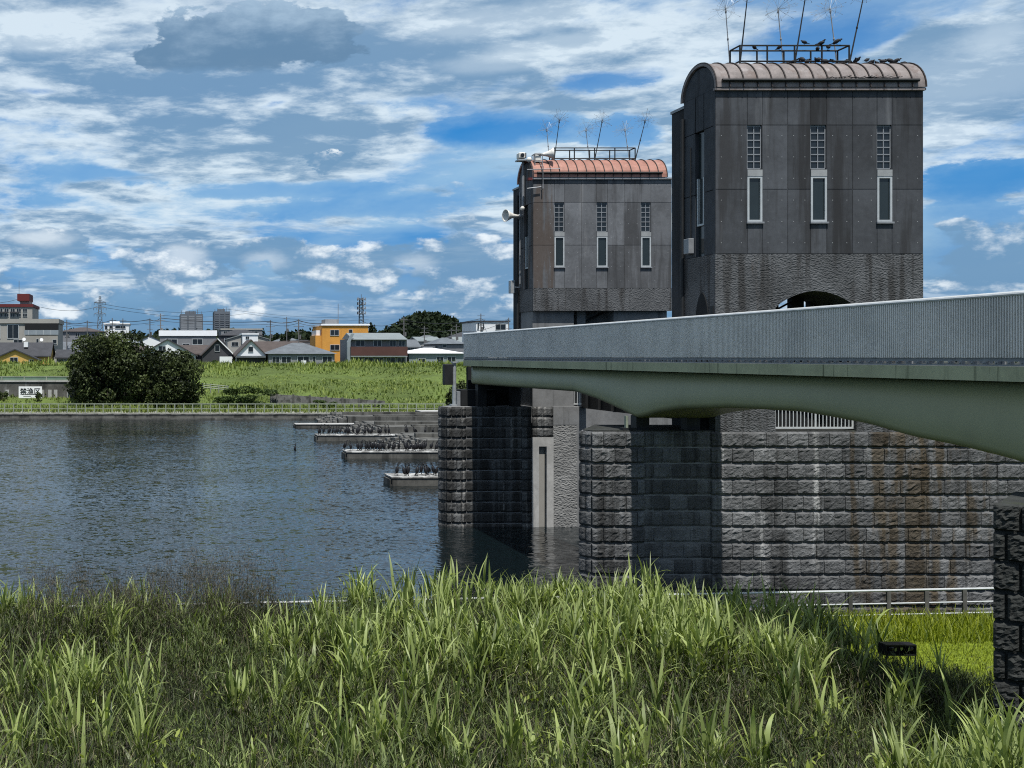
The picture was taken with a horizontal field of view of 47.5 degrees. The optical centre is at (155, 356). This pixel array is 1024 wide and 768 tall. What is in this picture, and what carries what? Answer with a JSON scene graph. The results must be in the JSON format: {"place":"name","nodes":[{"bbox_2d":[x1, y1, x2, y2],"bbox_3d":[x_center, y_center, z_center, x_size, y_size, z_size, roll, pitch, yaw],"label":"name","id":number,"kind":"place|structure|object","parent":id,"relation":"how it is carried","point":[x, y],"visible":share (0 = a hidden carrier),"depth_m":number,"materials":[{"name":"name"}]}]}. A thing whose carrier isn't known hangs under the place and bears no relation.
{"place":"outdoors","nodes":[
{"label":"outdoors","id":0,"kind":"place"},
{"bbox_2d":[1,411,408,412],"bbox_3d":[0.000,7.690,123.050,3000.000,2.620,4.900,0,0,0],"label":"riverside path","id":1,"kind":"structure","parent":0,"point":[168,412],"depth_m":123.26,"materials":[{"name":"grey concrete"}]},
{"bbox_2d":[0,403,444,412],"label":"riverside railing","id":2,"kind":"object","parent":1,"relation":"on","point":[219,408],"visible":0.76,"depth_m":121.35,"materials":[{"name":"grey metal"}]},
{"bbox_2d":[0,401,444,412],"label":"path verge grass","id":3,"kind":"structure","parent":0,"point":[198,410],"depth_m":124.38,"materials":[{"name":"green plant"}]},
{"bbox_2d":[0,363,465,410],"bbox_3d":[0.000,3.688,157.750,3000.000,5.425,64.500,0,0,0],"label":"embankment","id":4,"kind":"structure","parent":0,"point":[316,376],"depth_m":142.97,"materials":[{"name":"green plant"}]},
{"bbox_2d":[19,386,41,397],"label":"sign board","id":5,"kind":"object","parent":4,"relation":"on","point":[27,391],"visible":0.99,"depth_m":132.60,"materials":[{"name":"white metal"}]},
{"bbox_2d":[0,380,188,397],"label":"retaining wall","id":6,"kind":"structure","parent":4,"relation":"on","point":[49,387],"depth_m":134.00,"materials":[{"name":"concrete"}]},
{"bbox_2d":[0,376,69,380],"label":"guardrail","id":7,"kind":"object","parent":6,"relation":"on","point":[24,378],"visible":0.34,"depth_m":134.28,"materials":[{"name":"white metal"}]},
{"bbox_2d":[62,329,153,402],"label":"broad tree","id":8,"kind":"object","parent":4,"relation":"on","point":[110,361],"visible":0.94,"depth_m":128.58,"materials":[{"name":"green plant"}]},
{"bbox_2d":[119,346,206,405],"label":"broad tree","id":9,"kind":"object","parent":4,"relation":"on","point":[173,380],"visible":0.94,"depth_m":127.86,"materials":[{"name":"green plant"}]},
{"bbox_2d":[202,383,228,392],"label":"ramp railing","id":10,"kind":"object","parent":4,"relation":"on","point":[210,386],"visible":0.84,"depth_m":128.95,"materials":[{"name":"grey metal"}]},
{"bbox_2d":[0,357,478,410],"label":"embankment grass","id":11,"kind":"structure","parent":4,"relation":"on","point":[350,364],"depth_m":147.67,"materials":[{"name":"green plant"}]},
{"bbox_2d":[212,385,278,407],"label":"shrub","id":12,"kind":"object","parent":4,"relation":"on","point":[235,393],"visible":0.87,"depth_m":127.31,"materials":[{"name":"green plant"}]},
{"bbox_2d":[310,399,336,407],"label":"shrub","id":13,"kind":"object","parent":4,"relation":"on","point":[321,401],"visible":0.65,"depth_m":126.68,"materials":[{"name":"green plant"}]},
{"bbox_2d":[270,394,384,407],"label":"ramp wall","id":14,"kind":"structure","parent":4,"relation":"on","point":[279,398],"depth_m":128.00,"materials":[{"name":"concrete"}]},
{"bbox_2d":[445,380,465,405],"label":"shrub","id":15,"kind":"object","parent":4,"relation":"on","point":[460,385],"visible":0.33,"depth_m":111.98,"materials":[{"name":"green plant"}]},
{"bbox_2d":[357,294,365,323],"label":"radio mast","id":16,"kind":"object","parent":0,"point":[362,308],"visible":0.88,"depth_m":519.43,"materials":[{"name":"metal"}]},
{"bbox_2d":[396,317,453,339],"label":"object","id":17,"kind":"structure","parent":0,"point":[413,326],"depth_m":621.58,"materials":[{"name":"green plant"}]},
{"bbox_2d":[379,310,461,338],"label":"hill woods","id":18,"kind":"object","parent":17,"relation":"on","point":[437,316],"visible":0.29,"depth_m":625.21,"materials":[{"name":"green plant"}]},
{"bbox_2d":[0,420,985,619],"bbox_3d":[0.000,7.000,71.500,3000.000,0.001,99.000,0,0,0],"label":"river water","id":19,"kind":"structure","parent":0,"point":[129,495],"depth_m":47.02,"materials":[{"name":"blue liquid"}]},
{"bbox_2d":[0,413,329,419],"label":"seawall","id":20,"kind":"object","parent":19,"relation":"in","point":[158,416],"depth_m":119.90,"materials":[{"name":"concrete"}]},
{"bbox_2d":[293,423,353,427],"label":"pier","id":21,"kind":"structure","parent":19,"relation":"in","point":[309,425],"depth_m":105.40,"materials":[{"name":"concrete"}]},
{"bbox_2d":[314,434,394,440],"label":"pier","id":22,"kind":"structure","parent":19,"relation":"in","point":[343,437],"depth_m":88.60,"materials":[{"name":"concrete"}]},
{"bbox_2d":[315,412,438,422],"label":"weir apron","id":23,"kind":"object","parent":19,"relation":"in","point":[342,417],"visible":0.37,"depth_m":110.40,"materials":[{"name":"grey concrete"}]},
{"bbox_2d":[339,421,438,433],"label":"weir apron","id":24,"kind":"object","parent":19,"relation":"in","point":[396,427],"visible":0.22,"depth_m":95.41,"materials":[{"name":"grey concrete"}]},
{"bbox_2d":[341,449,438,458],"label":"pier","id":25,"kind":"structure","parent":19,"relation":"in","point":[389,454],"depth_m":73.40,"materials":[{"name":"concrete"}]},
{"bbox_2d":[372,433,438,448],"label":"weir apron","id":26,"kind":"object","parent":19,"relation":"in","point":[421,437],"visible":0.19,"depth_m":81.50,"materials":[{"name":"grey concrete"}]},
{"bbox_2d":[383,473,438,485],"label":"pier","id":27,"kind":"structure","parent":19,"relation":"in","point":[400,479],"depth_m":57.80,"materials":[{"name":"concrete"}]},
{"bbox_2d":[438,405,671,526],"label":"stone pier","id":28,"kind":"structure","parent":19,"relation":"in","point":[504,466],"depth_m":43.79,"materials":[{"name":"stone"}]},
{"bbox_2d":[442,361,457,405],"bbox_3d":[12.362,1.119,44.620,0.606,1.861,0.360,0,0,0],"label":"signal post","id":29,"kind":"object","parent":28,"relation":"on","point":[448,374],"visible":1,"depth_m":44.47,"materials":[{"name":"metal"}]},
{"bbox_2d":[456,366,508,405],"bbox_3d":[13.984,1.222,44.980,2.831,1.645,1.240,0,0,0],"label":"control cabinet","id":30,"kind":"object","parent":28,"relation":"on","point":[497,395],"visible":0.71,"depth_m":44.72,"materials":[{"name":"black metal"}]},
{"bbox_2d":[509,159,671,406],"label":"gate tower","id":31,"kind":"structure","parent":28,"relation":"on","point":[592,241],"depth_m":43.80,"materials":[{"name":"grey concrete"}]},
{"bbox_2d":[502,209,522,221],"bbox_3d":[15.145,-5.960,44.913,0.935,0.532,0.550,0,0,0],"label":"horn loudspeaker","id":32,"kind":"object","parent":31,"relation":"attached to","point":[507,215],"visible":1,"depth_m":45.00,"materials":[{"name":"white metal"}]},
{"bbox_2d":[515,152,526,209],"bbox_3d":[15.339,-7.347,44.657,0.400,2.414,0.425,0,0,0],"label":"surveillance camera","id":33,"kind":"object","parent":31,"relation":"attached to","point":[521,156],"visible":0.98,"depth_m":44.70,"materials":[{"name":"white plastic"}]},
{"bbox_2d":[525,206,528,288],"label":"side window","id":34,"kind":"structure","parent":31,"relation":"in","point":[526,238],"depth_m":44.73,"materials":[{"name":"metal"}]},
{"bbox_2d":[527,153,559,188],"bbox_3d":[15.916,-7.639,43.934,1.376,1.511,0.667,0,0,0],"label":"speaker frame","id":35,"kind":"object","parent":31,"relation":"attached to","point":[536,158],"visible":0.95,"depth_m":43.88,"materials":[{"name":"grey metal"}]},
{"bbox_2d":[534,148,553,189],"bbox_3d":[16.049,-7.737,43.878,0.812,1.776,0.520,0,0,0],"label":"horn loudspeaker","id":36,"kind":"object","parent":31,"relation":"attached to","point":[550,153],"visible":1,"depth_m":43.81,"materials":[{"name":"white metal"}]},
{"bbox_2d":[554,203,563,231],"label":"glass block window","id":37,"kind":"structure","parent":31,"relation":"in","point":[558,207],"depth_m":43.87,"materials":[{"name":"grey glass"}]},
{"bbox_2d":[554,232,565,267],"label":"slot window","id":38,"kind":"structure","parent":31,"relation":"in","point":[558,236],"depth_m":43.83,"materials":[{"name":"metal"}]},
{"bbox_2d":[549,147,635,159],"bbox_3d":[18.310,-8.450,44.675,3.432,0.581,0.558,0,0,0],"label":"railing","id":39,"kind":"object","parent":31,"relation":"on","point":[609,158],"visible":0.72,"depth_m":44.40,"materials":[{"name":"black metal"}]},
{"bbox_2d":[597,203,606,231],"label":"glass block window","id":40,"kind":"structure","parent":31,"relation":"in","point":[601,207],"depth_m":43.87,"materials":[{"name":"glass"}]},
{"bbox_2d":[596,232,608,267],"bbox_3d":[18.360,-4.395,43.811,0.500,1.480,0.143,0,0,0],"label":"slot window","id":41,"kind":"structure","parent":31,"relation":"in","point":[602,239],"depth_m":43.83,"materials":[{"name":"metal"}]},
{"bbox_2d":[634,109,654,156],"bbox_3d":[20.400,-9.281,44.389,0.827,2.170,0.858,0,0,-22],"label":"starburst mast","id":42,"kind":"object","parent":31,"relation":"on","point":[642,120],"visible":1,"depth_m":44.38,"materials":[{"name":"black metal"}]},
{"bbox_2d":[641,203,649,231],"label":"glass block window","id":43,"kind":"structure","parent":31,"relation":"in","point":[645,207],"depth_m":43.87,"materials":[{"name":"grey glass"}]},
{"bbox_2d":[640,232,651,267],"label":"slot window","id":44,"kind":"structure","parent":31,"relation":"in","point":[645,236],"depth_m":43.83,"materials":[{"name":"metal"}]},
{"bbox_2d":[581,393,671,418],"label":"lift gate","id":45,"kind":"structure","parent":28,"relation":"attached to","point":[588,402],"depth_m":42.13,"materials":[{"name":"black metal"}]},
{"bbox_2d":[579,425,1023,612],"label":"stone pier","id":46,"kind":"structure","parent":19,"relation":"in","point":[836,509],"depth_m":29.16,"materials":[{"name":"stone"}]},
{"bbox_2d":[619,416,635,429],"bbox_3d":[13.027,1.818,29.390,0.361,0.391,0.220,0,0,0],"label":"bridge bearing","id":47,"kind":"object","parent":46,"relation":"on","point":[625,427],"visible":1,"depth_m":29.30,"materials":[{"name":"black metal"}]},
{"bbox_2d":[463,290,1023,461],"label":"footbridge","id":48,"kind":"object","parent":46,"relation":"on","point":[976,401],"visible":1,"depth_m":21.33,"materials":[{"name":"concrete"}]},
{"bbox_2d":[670,62,926,433],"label":"gate tower","id":49,"kind":"structure","parent":46,"relation":"on","point":[797,184],"depth_m":29.20,"materials":[{"name":"concrete"}]},
{"bbox_2d":[697,132,705,256],"bbox_3d":[15.428,-4.600,30.050,0.115,3.500,0.410,0,0,0],"label":"side window","id":50,"kind":"structure","parent":49,"relation":"in","point":[700,182],"depth_m":30.12,"materials":[{"name":"metal"}]},
{"bbox_2d":[696,293,708,428],"bbox_3d":[15.336,0.100,29.890,0.023,3.800,0.660,0,0,0],"label":"side door","id":51,"kind":"structure","parent":49,"relation":"in","point":[702,307],"depth_m":29.84,"materials":[{"name":"black metal"}]},
{"bbox_2d":[708,0,739,54],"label":"starburst mast","id":52,"kind":"object","parent":49,"relation":"on","point":[725,10],"visible":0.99,"depth_m":30.36,"materials":[{"name":"metal"}]},
{"bbox_2d":[747,126,760,169],"bbox_3d":[16.425,-5.747,29.264,0.398,1.214,0.038,0,0,0],"label":"glass block window","id":53,"kind":"structure","parent":49,"relation":"in","point":[753,132],"depth_m":29.27,"materials":[{"name":"grey glass"}]},
{"bbox_2d":[746,170,764,223],"bbox_3d":[16.425,-4.395,29.212,0.470,1.480,0.143,0,0,0],"label":"slot window","id":54,"kind":"structure","parent":49,"relation":"in","point":[754,177],"depth_m":29.23,"materials":[{"name":"glass"}]},
{"bbox_2d":[763,0,797,59],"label":"starburst mast","id":55,"kind":"object","parent":49,"relation":"on","point":[778,9],"visible":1,"depth_m":30.35,"materials":[{"name":"metal"}]},
{"bbox_2d":[729,45,849,63],"bbox_3d":[17.890,-8.450,30.075,3.112,0.581,0.558,0,0,0],"label":"railing","id":56,"kind":"object","parent":49,"relation":"on","point":[794,51],"visible":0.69,"depth_m":29.81,"materials":[{"name":"black metal"}]},
{"bbox_2d":[795,0,811,63],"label":"starburst mast","id":57,"kind":"object","parent":49,"relation":"on","point":[799,31],"visible":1,"depth_m":29.79,"materials":[{"name":"black metal"}]},
{"bbox_2d":[810,126,824,169],"bbox_3d":[18.180,-5.747,29.264,0.428,1.214,0.038,0,0,0],"label":"glass block window","id":58,"kind":"structure","parent":49,"relation":"in","point":[817,133],"depth_m":29.27,"materials":[{"name":"glass"}]},
{"bbox_2d":[810,170,828,223],"bbox_3d":[18.180,-4.395,29.212,0.500,1.480,0.143,0,0,0],"label":"slot window","id":59,"kind":"structure","parent":49,"relation":"in","point":[818,178],"depth_m":29.23,"materials":[{"name":"metal"}]},
{"bbox_2d":[810,0,845,59],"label":"starburst mast","id":60,"kind":"object","parent":49,"relation":"on","point":[827,9],"visible":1,"depth_m":30.36,"materials":[{"name":"metal"}]},
{"bbox_2d":[850,0,870,61],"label":"starburst mast","id":61,"kind":"object","parent":49,"relation":"on","point":[856,29],"visible":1,"depth_m":29.79,"materials":[{"name":"black metal"}]},
{"bbox_2d":[877,126,890,169],"bbox_3d":[19.985,-5.747,29.264,0.398,1.214,0.038,0,0,0],"label":"glass block window","id":62,"kind":"structure","parent":49,"relation":"in","point":[883,132],"depth_m":29.27,"materials":[{"name":"grey glass"}]},
{"bbox_2d":[876,170,894,223],"bbox_3d":[19.985,-4.395,29.212,0.470,1.480,0.143,0,0,0],"label":"slot window","id":63,"kind":"structure","parent":49,"relation":"in","point":[884,177],"depth_m":29.23,"materials":[{"name":"metal"}]},
{"bbox_2d":[776,410,853,428],"bbox_3d":[18.110,1.445,29.320,2.190,1.060,0.040,0,0,0],"label":"safety fence","id":64,"kind":"object","parent":46,"relation":"on","point":[819,427],"visible":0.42,"depth_m":29.30,"materials":[{"name":"white metal"}]},
{"bbox_2d":[0,562,989,767],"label":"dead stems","id":65,"kind":"object","parent":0,"point":[458,695],"visible":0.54,"depth_m":17.70,"materials":[{"name":"plant"}]},
{"bbox_2d":[0,577,994,767],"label":"bank","id":66,"kind":"structure","parent":0,"point":[342,715],"depth_m":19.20,"materials":[{"name":"green plant"}]},
{"bbox_2d":[13,544,303,671],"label":"plume weeds","id":67,"kind":"object","parent":66,"relation":"on","point":[204,579],"visible":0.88,"depth_m":23.41,"materials":[{"name":"plant"}]},
{"bbox_2d":[0,584,428,665],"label":"railside weeds","id":68,"kind":"object","parent":66,"relation":"on","point":[172,619],"visible":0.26,"depth_m":23.54,"materials":[{"name":"green plant"}]},
{"bbox_2d":[13,587,994,630],"bbox_3d":[9.000,6.270,25.972,50.180,0.860,0.064,0,0,-5],"label":"bank railing","id":69,"kind":"object","parent":66,"relation":"on","point":[888,603],"visible":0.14,"depth_m":26.75,"materials":[{"name":"metal"}]},
{"bbox_2d":[727,601,994,643],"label":"rough grass","id":70,"kind":"structure","parent":66,"relation":"on","point":[928,631],"depth_m":25.40,"materials":[{"name":"green plant"}]},
{"bbox_2d":[741,610,994,716],"bbox_3d":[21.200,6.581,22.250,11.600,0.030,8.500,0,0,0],"label":"lawn","id":71,"kind":"structure","parent":66,"relation":"on","point":[969,657],"depth_m":23.62,"materials":[{"name":"green plant"}]},
{"bbox_2d":[878,642,916,663],"bbox_3d":[15.409,6.323,22.125,0.626,0.753,0.250,0,0,0],"label":"meter box","id":72,"kind":"object","parent":66,"relation":"on","point":[888,647],"visible":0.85,"depth_m":22.09,"materials":[{"name":"black plastic"}]},
{"bbox_2d":[844,651,993,706],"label":"boxside weeds","id":73,"kind":"object","parent":66,"relation":"on","point":[900,665],"visible":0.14,"depth_m":20.72,"materials":[{"name":"green plant"}]},
{"bbox_2d":[993,492,1023,733],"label":"stone pier","id":74,"kind":"structure","parent":66,"relation":"on","point":[1008,594],"depth_m":14.89,"materials":[{"name":"grey stone"}]},
{"bbox_2d":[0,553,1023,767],"bbox_3d":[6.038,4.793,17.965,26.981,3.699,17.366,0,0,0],"label":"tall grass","id":75,"kind":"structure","parent":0,"point":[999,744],"depth_m":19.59,"materials":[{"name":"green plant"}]},
{"bbox_2d":[0,0,1023,340],"label":"sky","id":76,"kind":"structure","parent":0,"point":[305,159],"materials":[{"name":"blue"}]},
{"bbox_2d":[667,360,1018,363],"bbox_3d":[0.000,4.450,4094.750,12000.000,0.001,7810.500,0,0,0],"label":"ground","id":77,"kind":"structure","parent":0,"point":[955,362],"depth_m":856.50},
{"bbox_2d":[0,294,39,318],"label":"apartment block","id":78,"kind":"structure","parent":77,"relation":"on","point":[25,308],"depth_m":262.00,"materials":[{"name":"red paint"}]},
{"bbox_2d":[0,342,54,364],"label":"house","id":79,"kind":"structure","parent":77,"relation":"on","point":[23,351],"depth_m":193.17,"materials":[{"name":"tile"}]},
{"bbox_2d":[0,319,63,362],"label":"flats","id":80,"kind":"structure","parent":77,"relation":"on","point":[30,330],"depth_m":215.96,"materials":[{"name":"concrete"}]},
{"bbox_2d":[7,324,18,338],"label":"window","id":81,"kind":"structure","parent":80,"relation":"in","point":[12,329],"depth_m":215.98,"materials":[{"name":"glass"}]},
{"bbox_2d":[54,350,78,362],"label":"house","id":82,"kind":"structure","parent":77,"relation":"on","point":[62,355],"depth_m":197.60,"materials":[{"name":"tile"}]},
{"bbox_2d":[63,327,106,341],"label":"house","id":83,"kind":"structure","parent":77,"relation":"on","point":[74,333],"depth_m":285.00,"materials":[{"name":"grey tile"}]},
{"bbox_2d":[93,296,105,330],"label":"pylon","id":84,"kind":"object","parent":77,"relation":"on","point":[99,307],"visible":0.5,"depth_m":599.89,"materials":[{"name":"metal"}]},
{"bbox_2d":[104,321,130,341],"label":"office block","id":85,"kind":"structure","parent":77,"relation":"on","point":[117,326],"depth_m":300.00,"materials":[{"name":"concrete"}]},
{"bbox_2d":[142,337,197,358],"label":"house","id":86,"kind":"structure","parent":77,"relation":"on","point":[166,344],"depth_m":196.00,"materials":[{"name":"tile"}]},
{"bbox_2d":[159,330,216,344],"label":"office block","id":87,"kind":"structure","parent":77,"relation":"on","point":[193,337],"depth_m":231.96,"materials":[{"name":"metal"}]},
{"bbox_2d":[179,309,202,329],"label":"apartment building","id":88,"kind":"structure","parent":77,"relation":"on","point":[197,318],"depth_m":699.50,"materials":[{"name":"concrete"}]},
{"bbox_2d":[180,345,208,362],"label":"house","id":89,"kind":"structure","parent":77,"relation":"on","point":[197,349],"depth_m":205.22,"materials":[{"name":"brown tile"}]},
{"bbox_2d":[199,339,233,362],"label":"house","id":90,"kind":"structure","parent":77,"relation":"on","point":[217,349],"depth_m":192.00,"materials":[{"name":"grey paint"}]},
{"bbox_2d":[213,308,229,332],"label":"high-rise building","id":91,"kind":"structure","parent":77,"relation":"on","point":[221,318],"depth_m":800.00,"materials":[{"name":"concrete"}]},
{"bbox_2d":[218,328,262,334],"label":"office block","id":92,"kind":"structure","parent":77,"relation":"on","point":[226,330],"depth_m":384.75,"materials":[{"name":"metal"}]},
{"bbox_2d":[219,330,262,345],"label":"house","id":93,"kind":"structure","parent":77,"relation":"on","point":[227,335],"depth_m":349.05,"materials":[{"name":"tile"}]},
{"bbox_2d":[225,335,269,352],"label":"house","id":94,"kind":"structure","parent":77,"relation":"on","point":[233,344],"depth_m":333.21,"materials":[{"name":"grey metal"}]},
{"bbox_2d":[239,333,258,343],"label":"office block","id":95,"kind":"structure","parent":77,"relation":"on","point":[248,336],"depth_m":330.00,"materials":[{"name":"concrete"}]},
{"bbox_2d":[232,339,267,364],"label":"house","id":96,"kind":"structure","parent":77,"relation":"on","point":[249,350],"depth_m":189.00,"materials":[{"name":"white paint"}]},
{"bbox_2d":[254,341,287,351],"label":"house","id":97,"kind":"structure","parent":77,"relation":"on","point":[264,346],"depth_m":203.86,"materials":[{"name":"brown tile"}]},
{"bbox_2d":[276,331,290,340],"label":"town tree","id":98,"kind":"object","parent":77,"relation":"on","point":[284,336],"visible":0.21,"depth_m":439.20,"materials":[{"name":"green plant"}]},
{"bbox_2d":[264,343,336,364],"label":"house","id":99,"kind":"structure","parent":77,"relation":"on","point":[294,352],"depth_m":187.00,"materials":[{"name":"grey tile"}]},
{"bbox_2d":[310,319,369,362],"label":"apartment block","id":100,"kind":"structure","parent":77,"relation":"on","point":[328,334],"depth_m":216.00,"materials":[{"name":"orange paint"}]},
{"bbox_2d":[340,333,407,363],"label":"town house","id":101,"kind":"structure","parent":77,"relation":"on","point":[381,347],"depth_m":186.96,"materials":[{"name":"brown brick"}]},
{"bbox_2d":[407,340,420,349],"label":"house","id":102,"kind":"structure","parent":77,"relation":"on","point":[413,344],"depth_m":226.66,"materials":[{"name":"grey tile"}]},
{"bbox_2d":[409,337,438,345],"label":"house","id":103,"kind":"structure","parent":77,"relation":"on","point":[420,340],"depth_m":264.19,"materials":[{"name":"grey metal"}]},
{"bbox_2d":[407,348,463,363],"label":"house","id":104,"kind":"structure","parent":77,"relation":"on","point":[430,354],"depth_m":189.00,"materials":[{"name":"metal"}]},
{"bbox_2d":[424,338,463,352],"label":"house","id":105,"kind":"structure","parent":77,"relation":"on","point":[448,344],"depth_m":238.00,"materials":[{"name":"grey tile"}]},
{"bbox_2d":[461,321,509,342],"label":"office block","id":106,"kind":"structure","parent":77,"relation":"on","point":[474,326],"depth_m":262.00,"materials":[{"name":"concrete"}]},
{"bbox_2d":[64,326,1016,362],"bbox_3d":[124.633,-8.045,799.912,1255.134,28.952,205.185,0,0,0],"label":"distant woods","id":107,"kind":"object","parent":77,"relation":"on","point":[302,332],"visible":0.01,"depth_m":735.57,"materials":[{"name":"green plant"}]},
{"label":"utility pole","id":108,"kind":"object","parent":77,"relation":"on","visible":0},
{"bbox_2d":[64,318,322,323],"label":"power line","id":109,"kind":"object","parent":108,"relation":"attached to","point":[189,320],"visible":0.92,"depth_m":246.46,"materials":[{"name":"black metal"}]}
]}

